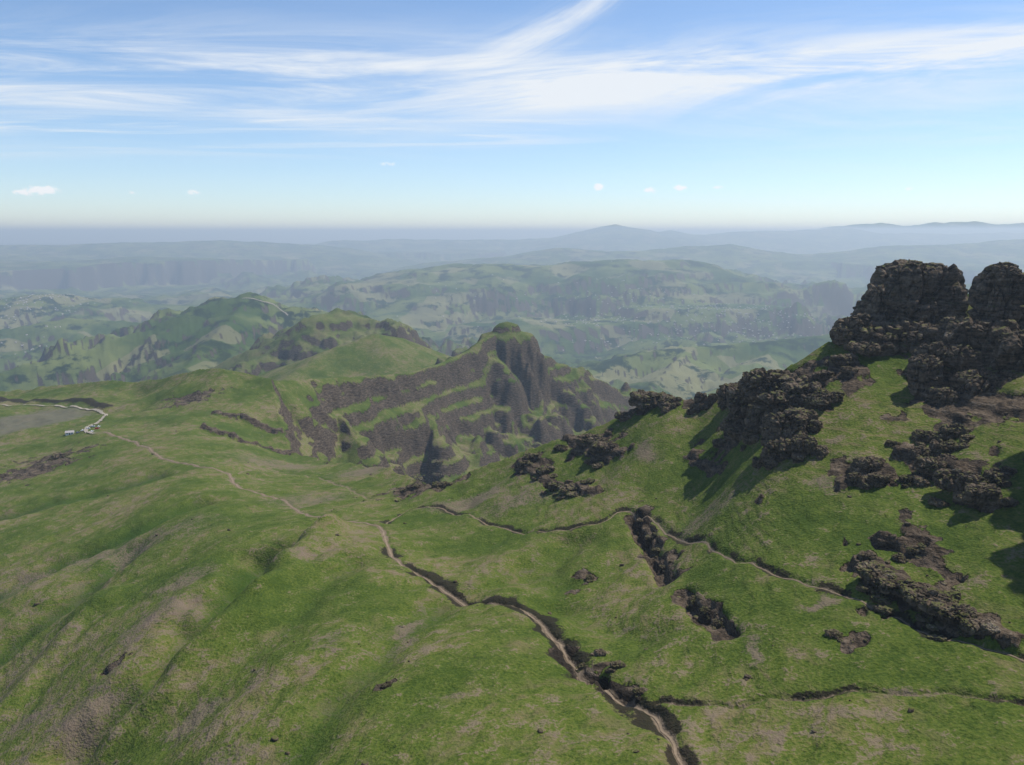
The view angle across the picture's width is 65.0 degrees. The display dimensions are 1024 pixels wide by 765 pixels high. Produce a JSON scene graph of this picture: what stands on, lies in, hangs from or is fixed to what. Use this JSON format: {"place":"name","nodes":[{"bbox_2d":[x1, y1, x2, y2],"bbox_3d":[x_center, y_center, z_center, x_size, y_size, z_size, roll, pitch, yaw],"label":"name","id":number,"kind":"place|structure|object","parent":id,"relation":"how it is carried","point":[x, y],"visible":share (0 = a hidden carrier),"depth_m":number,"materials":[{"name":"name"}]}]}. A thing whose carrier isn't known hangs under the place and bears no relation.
{"place":"outdoors","nodes":[
{"label":"outdoors","id":0,"kind":"place"},
{"bbox_2d":[2,404,107,433],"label":"gravel road","id":1,"kind":"structure","parent":0,"point":[97,422],"depth_m":1022.61,"materials":[{"name":"grey gravel"}]},
{"bbox_2d":[0,221,1023,764],"bbox_3d":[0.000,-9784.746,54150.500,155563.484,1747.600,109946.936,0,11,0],"label":"mountain terrain","id":2,"kind":"structure","parent":0,"point":[366,375],"depth_m":366.37,"materials":[{"name":"green plant"}]},
{"bbox_2d":[65,430,73,434],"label":"hut","id":3,"kind":"object","parent":2,"relation":"on","point":[70,432],"visible":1,"depth_m":879.89,"materials":[{"name":"metal"}]},
{"bbox_2d":[106,432,682,764],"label":"hiking trail","id":4,"kind":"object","parent":2,"relation":"on","point":[620,703],"visible":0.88,"depth_m":255.80,"materials":[{"name":"brown soil"}]},
{"bbox_2d":[1,279,814,357],"bbox_3d":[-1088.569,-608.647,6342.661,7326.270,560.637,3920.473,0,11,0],"label":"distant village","id":5,"kind":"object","parent":2,"relation":"on","point":[672,306],"visible":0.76,"depth_m":6241.35,"materials":[{"name":"paint"}]},
{"bbox_2d":[47,452,842,699],"bbox_3d":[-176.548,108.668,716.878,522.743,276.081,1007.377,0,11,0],"label":"rocky outcrop","id":6,"kind":"object","parent":2,"relation":"on","point":[834,633],"visible":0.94,"depth_m":230.00,"materials":[{"name":"grey stone"}]},
{"bbox_2d":[12,366,1011,764],"bbox_3d":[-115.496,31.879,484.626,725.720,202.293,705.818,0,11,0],"label":"scattered boulders","id":7,"kind":"object","parent":2,"relation":"on","point":[540,730],"visible":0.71,"depth_m":243.16,"materials":[{"name":"grey stone"}]},
{"bbox_2d":[518,429,618,499],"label":"rocky outcrop","id":8,"kind":"object","parent":2,"relation":"on","point":[597,444],"visible":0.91,"depth_m":433.02,"materials":[{"name":"grey stone"}]},
{"bbox_2d":[614,389,681,421],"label":"rocky outcrop","id":9,"kind":"object","parent":2,"relation":"on","point":[643,400],"visible":0.98,"depth_m":441.41,"materials":[{"name":"grey stone"}]},
{"bbox_2d":[584,518,721,629],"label":"rocky outcrop","id":10,"kind":"object","parent":2,"relation":"on","point":[704,611],"visible":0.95,"depth_m":299.05,"materials":[{"name":"grey stone"}]},
{"bbox_2d":[686,392,717,414],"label":"rock pinnacle","id":11,"kind":"object","parent":2,"relation":"on","point":[702,401],"visible":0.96,"depth_m":421.40,"materials":[{"name":"grey stone"}]},
{"bbox_2d":[387,507,1023,660],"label":"hiking trail","id":12,"kind":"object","parent":2,"relation":"on","point":[758,567],"visible":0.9,"depth_m":255.65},
{"bbox_2d":[712,353,857,470],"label":"rocky outcrop","id":13,"kind":"object","parent":2,"relation":"on","point":[763,401],"visible":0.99,"depth_m":335.47,"materials":[{"name":"grey stone"}]},
{"bbox_2d":[838,366,900,489],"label":"rocky outcrop","id":14,"kind":"object","parent":2,"relation":"on","point":[864,473],"visible":0.98,"depth_m":278.92,"materials":[{"name":"grey stone"}]},
{"bbox_2d":[829,259,968,356],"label":"domed crag","id":15,"kind":"structure","parent":2,"relation":"on","point":[904,306],"depth_m":360.32,"materials":[{"name":"grey stone"}]},
{"bbox_2d":[853,533,1000,641],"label":"rocky outcrop","id":16,"kind":"object","parent":2,"relation":"on","point":[928,600],"visible":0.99,"depth_m":208.68,"materials":[{"name":"grey stone"}]},
{"bbox_2d":[896,423,1018,507],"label":"rocky outcrop","id":17,"kind":"object","parent":2,"relation":"on","point":[969,488],"visible":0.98,"depth_m":260.26,"materials":[{"name":"grey stone"}]},
{"bbox_2d":[906,262,1023,405],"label":"cliff crag","id":18,"kind":"structure","parent":2,"relation":"on","point":[962,351],"depth_m":324.32,"materials":[{"name":"grey stone"}]},
{"bbox_2d":[0,0,1023,239],"label":"sky","id":19,"kind":"structure","parent":0,"point":[120,119],"materials":[{"name":"blue"}]}
]}

